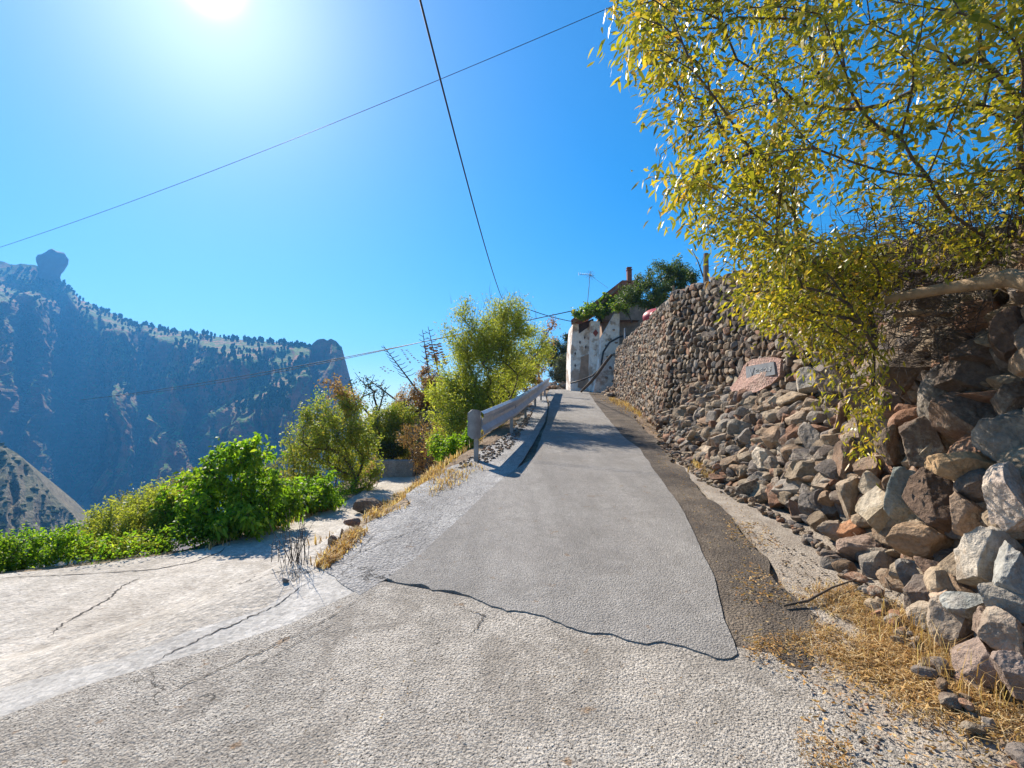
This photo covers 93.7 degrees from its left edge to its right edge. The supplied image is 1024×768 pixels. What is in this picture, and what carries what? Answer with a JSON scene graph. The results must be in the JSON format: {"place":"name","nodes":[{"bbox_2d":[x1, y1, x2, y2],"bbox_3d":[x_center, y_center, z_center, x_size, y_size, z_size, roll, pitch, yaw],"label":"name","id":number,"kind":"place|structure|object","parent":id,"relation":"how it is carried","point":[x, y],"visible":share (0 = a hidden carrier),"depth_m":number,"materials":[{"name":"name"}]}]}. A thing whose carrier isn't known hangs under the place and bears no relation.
{"place":"outdoors","nodes":[
{"label":"outdoors","id":0,"kind":"place"},
{"bbox_2d":[0,444,125,571],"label":"hillside","id":1,"kind":"structure","parent":0,"point":[33,477],"depth_m":262.24,"materials":[{"name":"stone"}]},
{"bbox_2d":[0,443,109,568],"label":"scrub","id":2,"kind":"object","parent":1,"relation":"on","point":[25,510],"visible":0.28,"depth_m":257.23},
{"bbox_2d":[0,570,352,716],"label":"cement band","id":3,"kind":"object","parent":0,"point":[317,591],"visible":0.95,"depth_m":2.72,"materials":[{"name":"concrete"}]},
{"bbox_2d":[0,261,375,517],"bbox_3d":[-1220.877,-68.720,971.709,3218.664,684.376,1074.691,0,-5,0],"label":"hills","id":4,"kind":"structure","parent":0,"point":[56,429],"depth_m":763.11,"materials":[{"name":"stone"}]},
{"bbox_2d":[36,249,68,280],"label":"rock pinnacle","id":5,"kind":"object","parent":4,"relation":"on","point":[52,264],"visible":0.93,"depth_m":1126.20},
{"bbox_2d":[0,264,311,411],"bbox_3d":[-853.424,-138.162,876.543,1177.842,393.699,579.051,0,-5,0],"label":"pine woods","id":6,"kind":"object","parent":4,"relation":"on","point":[252,402],"visible":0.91,"depth_m":841.66,"materials":[{"name":"plant"}]},
{"bbox_2d":[0,476,420,687],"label":"side track","id":7,"kind":"structure","parent":0,"point":[53,621],"depth_m":4.21,"materials":[{"name":"concrete"}]},
{"bbox_2d":[267,509,316,567],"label":"dry weed","id":8,"kind":"object","parent":7,"relation":"on","point":[297,549],"visible":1,"depth_m":3.81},
{"bbox_2d":[308,510,381,570],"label":"dry grass","id":9,"kind":"structure","parent":7,"relation":"on","point":[342,544],"depth_m":4.08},
{"bbox_2d":[352,497,380,512],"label":"stone","id":10,"kind":"object","parent":7,"relation":"on","point":[362,505],"visible":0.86,"depth_m":8.63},
{"bbox_2d":[2,3,619,246],"bbox_3d":[-16.864,-12.231,26.607,48.423,4.718,0.026,-2,-5,20],"label":"power cable","id":11,"kind":"object","parent":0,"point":[341,119],"visible":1,"depth_m":23.18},
{"bbox_2d":[364,402,482,475],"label":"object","id":12,"kind":"structure","parent":0,"point":[419,427],"depth_m":16.34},
{"bbox_2d":[0,298,1009,588],"bbox_3d":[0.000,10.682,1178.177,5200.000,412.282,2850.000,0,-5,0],"label":"ground","id":13,"kind":"structure","parent":0,"point":[486,442],"depth_m":9.96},
{"bbox_2d":[0,519,101,571],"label":"shrub","id":14,"kind":"object","parent":13,"relation":"on","point":[14,552],"visible":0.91,"depth_m":5.72,"materials":[{"name":"green plant"}]},
{"bbox_2d":[51,476,183,563],"bbox_3d":[-5.278,1.929,6.628,1.664,1.157,1.710,0,-5,0],"label":"shrub","id":15,"kind":"object","parent":13,"relation":"on","point":[131,513],"visible":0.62,"depth_m":6.55,"materials":[{"name":"green plant"}]},
{"bbox_2d":[0,478,364,569],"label":"ground cover","id":16,"kind":"object","parent":13,"relation":"on","point":[344,487],"visible":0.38,"depth_m":6.04,"materials":[{"name":"green plant"}]},
{"bbox_2d":[105,458,297,551],"bbox_3d":[-5.785,2.499,9.056,3.328,2.174,1.162,1,-5,-10],"label":"shrub","id":17,"kind":"object","parent":13,"relation":"on","point":[274,467],"visible":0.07,"depth_m":9.05,"materials":[{"name":"green plant"}]},
{"bbox_2d":[146,431,308,544],"bbox_3d":[-4.196,1.614,7.099,2.085,1.811,1.729,0,-5,0],"label":"bush","id":18,"kind":"object","parent":13,"relation":"on","point":[249,511],"visible":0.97,"depth_m":6.98,"materials":[{"name":"green plant"}]},
{"bbox_2d":[256,465,346,520],"bbox_3d":[-3.789,2.059,8.720,1.554,1.111,1.212,3,-6,-32],"label":"shrub","id":19,"kind":"object","parent":13,"relation":"on","point":[317,491],"visible":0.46,"depth_m":8.74,"materials":[{"name":"green plant"}]},
{"bbox_2d":[270,384,386,493],"bbox_3d":[-4.544,1.489,12.056,2.918,3.050,2.374,0,-5,0],"label":"small tree","id":20,"kind":"object","parent":13,"relation":"on","point":[318,442],"visible":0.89,"depth_m":11.65,"materials":[{"name":"green plant"}]},
{"bbox_2d":[313,373,367,486],"bbox_3d":[-4.040,1.340,11.824,1.292,3.213,1.443,0,-5,0],"label":"almond tree","id":21,"kind":"object","parent":13,"relation":"on","point":[340,393],"visible":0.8,"depth_m":11.57,"materials":[{"name":"brown plant"}]},
{"bbox_2d":[345,369,388,466],"bbox_3d":[-5.127,1.438,16.894,1.466,3.989,1.319,3,-5,-28],"label":"bare tree","id":22,"kind":"object","parent":13,"relation":"on","point":[382,395],"visible":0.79,"depth_m":16.95,"materials":[{"name":"brown plant"}]},
{"bbox_2d":[373,439,406,459],"bbox_3d":[-3.876,2.282,15.006,1.293,1.283,0.810,0,-5,0],"label":"dark brush","id":23,"kind":"object","parent":13,"relation":"on","point":[393,452],"visible":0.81,"depth_m":14.90,"materials":[{"name":"green plant"}]},
{"bbox_2d":[362,394,422,458],"bbox_3d":[-4.015,1.603,15.527,2.216,2.592,1.536,0,-5,0],"label":"shrub","id":24,"kind":"object","parent":13,"relation":"on","point":[392,422],"visible":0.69,"depth_m":15.35,"materials":[{"name":"green plant"}]},
{"bbox_2d":[375,459,414,478],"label":"block wall","id":25,"kind":"structure","parent":13,"relation":"on","point":[398,467],"depth_m":14.52,"materials":[{"name":"grey concrete"}]},
{"bbox_2d":[306,422,506,545],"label":"dry grass","id":26,"kind":"structure","parent":13,"relation":"on","point":[444,462],"depth_m":7.81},
{"bbox_2d":[387,363,450,417],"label":"dry bush","id":27,"kind":"object","parent":13,"relation":"on","point":[416,397],"visible":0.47,"depth_m":17.32,"materials":[{"name":"brown plant"}]},
{"bbox_2d":[392,417,446,474],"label":"dry bush","id":28,"kind":"object","parent":13,"relation":"on","point":[420,464],"visible":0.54,"depth_m":12.75,"materials":[{"name":"brown plant"}]},
{"bbox_2d":[358,460,487,522],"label":"dry grass","id":29,"kind":"structure","parent":13,"relation":"on","point":[433,473],"depth_m":6.45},
{"bbox_2d":[419,330,437,376],"bbox_3d":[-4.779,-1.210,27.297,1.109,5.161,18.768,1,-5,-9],"label":"agave stalk","id":30,"kind":"object","parent":13,"relation":"on","point":[427,356],"visible":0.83,"depth_m":18.28,"materials":[{"name":"brown plant"}]},
{"bbox_2d":[327,396,547,594],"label":"concrete verge","id":31,"kind":"structure","parent":13,"relation":"on","point":[391,543],"depth_m":4.91,"materials":[{"name":"concrete"}]},
{"bbox_2d":[448,408,533,470],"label":"pebbles","id":32,"kind":"object","parent":31,"relation":"on","point":[517,433],"visible":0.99,"depth_m":9.03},
{"bbox_2d":[468,378,549,460],"bbox_3d":[0.751,0.533,16.407,0.373,3.201,17.773,-1,-5,8],"label":"guardrail","id":33,"kind":"object","parent":31,"relation":"on","point":[496,416],"visible":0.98,"depth_m":9.04,"materials":[{"name":"metal"}]},
{"bbox_2d":[425,420,481,469],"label":"shrub","id":34,"kind":"object","parent":13,"relation":"on","point":[447,448],"visible":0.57,"depth_m":9.76,"materials":[{"name":"green plant"}]},
{"bbox_2d":[0,581,919,767],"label":"concrete apron","id":35,"kind":"object","parent":13,"relation":"on","point":[249,702],"visible":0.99,"depth_m":2.22,"materials":[{"name":"concrete"}]},
{"bbox_2d":[418,286,560,458],"bbox_3d":[-0.538,-0.412,12.946,2.979,4.956,4.434,-3,-6,35],"label":"shrub","id":36,"kind":"object","parent":13,"relation":"on","point":[465,392],"visible":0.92,"depth_m":12.61,"materials":[{"name":"green plant"}]},
{"bbox_2d":[478,337,543,405],"bbox_3d":[0.114,-0.323,17.905,1.640,3.674,6.309,-2,-5,19],"label":"shrub","id":37,"kind":"object","parent":13,"relation":"on","point":[533,380],"visible":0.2,"depth_m":18.36,"materials":[{"name":"green plant"}]},
{"bbox_2d":[537,314,560,379],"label":"dry bush","id":38,"kind":"object","parent":13,"relation":"on","point":[549,329],"visible":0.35,"depth_m":32.32,"materials":[{"name":"brown plant"}]},
{"bbox_2d":[546,353,566,387],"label":"olive bush","id":39,"kind":"object","parent":13,"relation":"on","point":[559,374],"visible":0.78,"depth_m":31.78,"materials":[{"name":"green plant"}]},
{"bbox_2d":[545,332,568,367],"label":"evergreen tree","id":40,"kind":"object","parent":13,"relation":"on","point":[561,347],"visible":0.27,"depth_m":40.09,"materials":[{"name":"green plant"}]},
{"bbox_2d":[566,267,645,391],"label":"house","id":41,"kind":"structure","parent":13,"relation":"on","point":[588,340],"depth_m":27.12,"materials":[{"name":"paint"}]},
{"bbox_2d":[83,311,570,399],"bbox_3d":[-25.280,-1.092,43.741,66.310,3.505,0.052,-3,-5,30],"label":"power cable","id":42,"kind":"object","parent":41,"relation":"attached to","point":[312,363],"visible":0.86,"depth_m":39.03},
{"bbox_2d":[571,292,616,322],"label":"climbing vine","id":43,"kind":"object","parent":41,"relation":"on","point":[600,312],"visible":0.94,"depth_m":26.63,"materials":[{"name":"green plant"}]},
{"bbox_2d":[608,295,636,322],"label":"shrub","id":44,"kind":"object","parent":13,"relation":"on","point":[616,307],"visible":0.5,"depth_m":25.42,"materials":[{"name":"green plant"}]},
{"bbox_2d":[615,255,700,312],"bbox_3d":[6.726,-3.857,22.239,3.967,4.324,2.973,-1,-5,15],"label":"juniper bush","id":45,"kind":"object","parent":13,"relation":"on","point":[657,296],"visible":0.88,"depth_m":21.98,"materials":[{"name":"green plant"}]},
{"bbox_2d":[589,392,817,669],"bbox_3d":[4.150,1.064,22.394,1.821,4.168,39.992,-1,-5,9],"label":"dark shoulder","id":46,"kind":"object","parent":13,"relation":"on","point":[634,432],"visible":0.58,"depth_m":3.76},
{"bbox_2d":[613,225,967,427],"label":"stone wall","id":47,"kind":"structure","parent":13,"relation":"on","point":[673,346],"depth_m":9.54,"materials":[{"name":"stone"}]},
{"bbox_2d":[746,362,776,377],"bbox_3d":[3.791,-0.205,7.314,0.074,0.224,0.915,0,-5,1],"label":"plaque","id":48,"kind":"object","parent":47,"relation":"attached to","point":[769,368],"visible":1,"depth_m":7.22,"materials":[{"name":"stone"}]},
{"bbox_2d":[587,0,1023,488],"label":"almond tree","id":49,"kind":"object","parent":13,"relation":"on","point":[790,255],"visible":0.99,"depth_m":3.26,"materials":[{"name":"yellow plant"}]},
{"bbox_2d":[798,422,820,448],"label":"boulder","id":50,"kind":"object","parent":13,"relation":"on","point":[809,435],"visible":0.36,"depth_m":5.19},
{"bbox_2d":[816,520,842,541],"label":"boulder","id":51,"kind":"object","parent":13,"relation":"on","point":[829,528],"visible":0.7,"depth_m":4.20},
{"bbox_2d":[814,367,849,398],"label":"boulder","id":52,"kind":"object","parent":13,"relation":"on","point":[824,382],"visible":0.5,"depth_m":5.59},
{"bbox_2d":[656,218,1023,767],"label":"rubble","id":53,"kind":"object","parent":13,"relation":"on","point":[704,414],"visible":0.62,"depth_m":4.47,"materials":[{"name":"stone"}]},
{"bbox_2d":[727,419,751,434],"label":"boulder","id":54,"kind":"object","parent":53,"relation":"on","point":[735,426],"visible":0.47,"depth_m":6.80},
{"bbox_2d":[751,447,773,467],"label":"boulder","id":55,"kind":"object","parent":53,"relation":"on","point":[759,455],"visible":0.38,"depth_m":5.76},
{"bbox_2d":[776,391,809,407],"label":"boulder","id":56,"kind":"object","parent":53,"relation":"on","point":[786,399],"visible":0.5,"depth_m":6.13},
{"bbox_2d":[796,367,818,394],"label":"boulder","id":57,"kind":"object","parent":56,"relation":"on","point":[804,387],"visible":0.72,"depth_m":6.13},
{"bbox_2d":[785,410,807,425],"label":"boulder","id":58,"kind":"object","parent":53,"relation":"on","point":[800,416],"visible":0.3,"depth_m":5.62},
{"bbox_2d":[798,490,838,517],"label":"boulder","id":59,"kind":"object","parent":53,"relation":"on","point":[806,506],"visible":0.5,"depth_m":4.64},
{"bbox_2d":[811,473,829,490],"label":"boulder","id":60,"kind":"object","parent":53,"relation":"on","point":[815,483],"visible":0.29,"depth_m":4.70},
{"bbox_2d":[833,399,849,429],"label":"boulder","id":61,"kind":"object","parent":53,"relation":"on","point":[840,418],"visible":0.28,"depth_m":4.86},
{"bbox_2d":[832,440,859,479],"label":"boulder","id":62,"kind":"object","parent":53,"relation":"on","point":[840,460],"visible":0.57,"depth_m":4.46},
{"bbox_2d":[835,475,860,519],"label":"boulder","id":63,"kind":"object","parent":53,"relation":"on","point":[848,491],"visible":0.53,"depth_m":4.09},
{"bbox_2d":[836,519,865,537],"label":"boulder","id":64,"kind":"object","parent":53,"relation":"on","point":[847,528],"visible":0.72,"depth_m":3.98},
{"bbox_2d":[836,533,883,561],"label":"boulder","id":65,"kind":"object","parent":53,"relation":"on","point":[847,548],"visible":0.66,"depth_m":3.76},
{"bbox_2d":[843,384,878,408],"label":"boulder","id":66,"kind":"object","parent":53,"relation":"on","point":[850,402],"visible":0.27,"depth_m":4.73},
{"bbox_2d":[848,417,875,441],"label":"boulder","id":67,"kind":"object","parent":53,"relation":"on","point":[851,433],"visible":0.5,"depth_m":4.51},
{"bbox_2d":[852,456,882,478],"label":"boulder","id":68,"kind":"object","parent":53,"relation":"on","point":[863,466],"visible":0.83,"depth_m":4.09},
{"bbox_2d":[858,470,882,493],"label":"boulder","id":69,"kind":"object","parent":53,"relation":"on","point":[868,480],"visible":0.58,"depth_m":3.97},
{"bbox_2d":[855,485,889,532],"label":"boulder","id":70,"kind":"object","parent":53,"relation":"on","point":[870,511],"visible":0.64,"depth_m":3.72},
{"bbox_2d":[873,424,904,465],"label":"boulder","id":71,"kind":"object","parent":53,"relation":"on","point":[889,450],"visible":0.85,"depth_m":3.88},
{"bbox_2d":[875,389,902,419],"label":"boulder","id":72,"kind":"object","parent":53,"relation":"on","point":[888,412],"visible":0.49,"depth_m":4.22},
{"bbox_2d":[883,467,919,523],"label":"boulder","id":73,"kind":"object","parent":53,"relation":"on","point":[896,508],"visible":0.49,"depth_m":3.40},
{"bbox_2d":[875,353,931,394],"bbox_3d":[3.431,-0.080,4.179,0.460,0.390,0.292,-3,-5,29],"label":"boulder","id":74,"kind":"object","parent":53,"relation":"on","point":[903,377],"visible":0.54,"depth_m":4.12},
{"bbox_2d":[895,558,917,586],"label":"boulder","id":75,"kind":"object","parent":53,"relation":"on","point":[906,570],"visible":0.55,"depth_m":3.14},
{"bbox_2d":[902,574,929,609],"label":"boulder","id":76,"kind":"object","parent":53,"relation":"on","point":[914,589],"visible":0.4,"depth_m":2.97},
{"bbox_2d":[913,556,938,573],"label":"boulder","id":77,"kind":"object","parent":76,"relation":"on","point":[923,564],"visible":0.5,"depth_m":2.99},
{"bbox_2d":[885,519,953,558],"bbox_3d":[2.720,1.054,3.183,0.365,0.291,0.255,0,-5,0],"label":"boulder","id":78,"kind":"object","parent":53,"relation":"on","point":[915,537],"visible":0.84,"depth_m":3.14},
{"bbox_2d":[898,416,947,466],"bbox_3d":[3.091,0.414,3.607,0.330,0.395,0.348,4,-6,-41],"label":"boulder","id":79,"kind":"object","parent":53,"relation":"on","point":[919,435],"visible":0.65,"depth_m":3.52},
{"bbox_2d":[902,467,953,532],"bbox_3d":[2.819,0.769,3.213,0.302,0.424,0.370,0,-5,0],"label":"boulder","id":80,"kind":"object","parent":53,"relation":"on","point":[926,494],"visible":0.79,"depth_m":3.15,"materials":[{"name":"stone"}]},
{"bbox_2d":[917,378,946,420],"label":"boulder","id":81,"kind":"object","parent":53,"relation":"on","point":[928,391],"visible":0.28,"depth_m":3.50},
{"bbox_2d":[931,324,972,361],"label":"boulder","id":82,"kind":"object","parent":53,"relation":"on","point":[957,342],"visible":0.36,"depth_m":3.68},
{"bbox_2d":[884,268,1023,317],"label":"fallen trunk","id":83,"kind":"object","parent":53,"relation":"on","point":[1013,278],"visible":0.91,"depth_m":3.07,"materials":[{"name":"wood"}]},
{"bbox_2d":[924,451,996,480],"bbox_3d":[2.850,0.551,2.954,0.479,0.296,0.298,-2,-5,24],"label":"boulder","id":84,"kind":"object","parent":53,"relation":"on","point":[953,466],"visible":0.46,"depth_m":2.90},
{"bbox_2d":[939,591,984,619],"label":"boulder","id":85,"kind":"object","parent":53,"relation":"on","point":[963,604],"visible":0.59,"depth_m":2.55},
{"bbox_2d":[928,392,996,440],"bbox_3d":[3.043,0.230,3.193,0.352,0.362,0.396,2,-5,-19],"label":"boulder","id":86,"kind":"object","parent":53,"relation":"on","point":[954,416],"visible":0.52,"depth_m":3.16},
{"bbox_2d":[934,359,992,392],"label":"boulder","id":87,"kind":"object","parent":53,"relation":"on","point":[959,376],"visible":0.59,"depth_m":3.27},
{"bbox_2d":[949,491,985,535],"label":"boulder","id":88,"kind":"object","parent":53,"relation":"on","point":[965,512],"visible":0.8,"depth_m":2.80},
{"bbox_2d":[948,338,995,365],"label":"boulder","id":89,"kind":"object","parent":53,"relation":"on","point":[963,351],"visible":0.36,"depth_m":3.23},
{"bbox_2d":[921,180,1023,277],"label":"dead scrub","id":90,"kind":"object","parent":53,"relation":"on","point":[1018,217],"visible":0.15,"depth_m":3.49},
{"bbox_2d":[971,606,985,633],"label":"boulder","id":91,"kind":"object","parent":53,"relation":"on","point":[976,618],"visible":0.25,"depth_m":2.43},
{"bbox_2d":[954,526,1023,586],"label":"boulder","id":92,"kind":"object","parent":53,"relation":"on","point":[976,550],"visible":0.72,"depth_m":2.58,"materials":[{"name":"stone"}]},
{"bbox_2d":[971,409,1023,461],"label":"boulder","id":93,"kind":"object","parent":53,"relation":"on","point":[992,438],"visible":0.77,"depth_m":2.77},
{"bbox_2d":[990,381,1023,414],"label":"boulder","id":94,"kind":"object","parent":93,"relation":"on","point":[1008,397],"visible":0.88,"depth_m":2.80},
{"bbox_2d":[977,606,1023,658],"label":"boulder","id":95,"kind":"object","parent":53,"relation":"on","point":[998,628],"visible":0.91,"depth_m":2.27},
{"bbox_2d":[977,581,1023,623],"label":"boulder","id":96,"kind":"object","parent":95,"relation":"on","point":[1006,600],"visible":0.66,"depth_m":2.33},
{"bbox_2d":[982,462,1023,532],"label":"boulder","id":97,"kind":"object","parent":53,"relation":"on","point":[1003,488],"visible":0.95,"depth_m":2.54,"materials":[{"name":"stone"}]},
{"bbox_2d":[987,306,1023,363],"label":"boulder","id":98,"kind":"object","parent":53,"relation":"on","point":[1004,324],"visible":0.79,"depth_m":3.01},
{"bbox_2d":[992,540,1023,594],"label":"boulder","id":99,"kind":"object","parent":53,"relation":"on","point":[1008,572],"visible":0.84,"depth_m":2.36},
{"bbox_2d":[676,450,1023,767],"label":"gravel verge","id":100,"kind":"structure","parent":13,"relation":"on","point":[789,539],"depth_m":2.53,"materials":[{"name":"gravel"}]},
{"bbox_2d":[658,451,798,654],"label":"leaf litter","id":101,"kind":"object","parent":100,"relation":"on","point":[742,557],"visible":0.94,"depth_m":4.00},
{"bbox_2d":[745,627,858,767],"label":"leaf litter","id":102,"kind":"object","parent":100,"relation":"on","point":[818,740],"visible":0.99,"depth_m":2.57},
{"bbox_2d":[783,579,879,606],"bbox_3d":[2.179,1.408,3.261,0.902,0.087,0.057,2,-5,-22],"label":"stick","id":103,"kind":"object","parent":100,"relation":"on","point":[811,598],"visible":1,"depth_m":3.19,"materials":[{"name":"wood"}]},
{"bbox_2d":[725,514,1023,767],"bbox_3d":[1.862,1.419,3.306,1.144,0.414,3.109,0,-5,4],"label":"pebbles","id":104,"kind":"object","parent":100,"relation":"on","point":[895,718],"visible":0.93,"depth_m":2.23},
{"bbox_2d":[773,575,1023,766],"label":"dry grass","id":105,"kind":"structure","parent":100,"relation":"on","point":[891,653],"depth_m":2.50,"materials":[{"name":"plant"}]},
{"bbox_2d":[905,600,928,631],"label":"boulder","id":106,"kind":"object","parent":100,"relation":"on","point":[916,607],"visible":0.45,"depth_m":2.83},
{"bbox_2d":[926,595,973,652],"bbox_3d":[2.419,1.326,2.632,0.220,0.281,0.184,0,-5,0],"label":"boulder","id":107,"kind":"object","parent":100,"relation":"on","point":[959,628],"visible":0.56,"depth_m":2.60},
{"bbox_2d":[950,637,1006,691],"bbox_3d":[2.313,1.381,2.367,0.190,0.245,0.234,2,-5,-20],"label":"boulder","id":108,"kind":"object","parent":100,"relation":"on","point":[974,647],"visible":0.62,"depth_m":2.34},
{"bbox_2d":[989,650,1023,700],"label":"boulder","id":109,"kind":"object","parent":100,"relation":"on","point":[1008,666],"visible":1,"depth_m":2.17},
{"bbox_2d":[760,129,1023,366],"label":"dead scrub","id":110,"kind":"object","parent":13,"relation":"on","point":[926,281],"visible":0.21,"depth_m":3.72,"materials":[{"name":"plant"}]},
{"bbox_2d":[814,267,1022,392],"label":"dead scrub","id":111,"kind":"object","parent":13,"relation":"on","point":[901,347],"visible":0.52,"depth_m":3.55,"materials":[{"name":"plant"}]},
{"bbox_3d":[-0.264,-0.987,26.172,0.634,6.512,0.220,0,-5,0],"label":"utility pole","id":112,"kind":"object","parent":13,"relation":"on","visible":0},
{"bbox_2d":[419,0,501,297],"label":"power cable","id":113,"kind":"object","parent":112,"relation":"attached to","point":[425,21],"visible":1,"depth_m":9.37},
{"bbox_2d":[0,0,1023,424],"label":"sky","id":114,"kind":"structure","parent":0,"point":[357,231],"materials":[{"name":"blue"}]},
{"bbox_2d":[387,389,736,659],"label":"asphalt road","id":115,"kind":"structure","parent":0,"point":[578,521],"depth_m":4.05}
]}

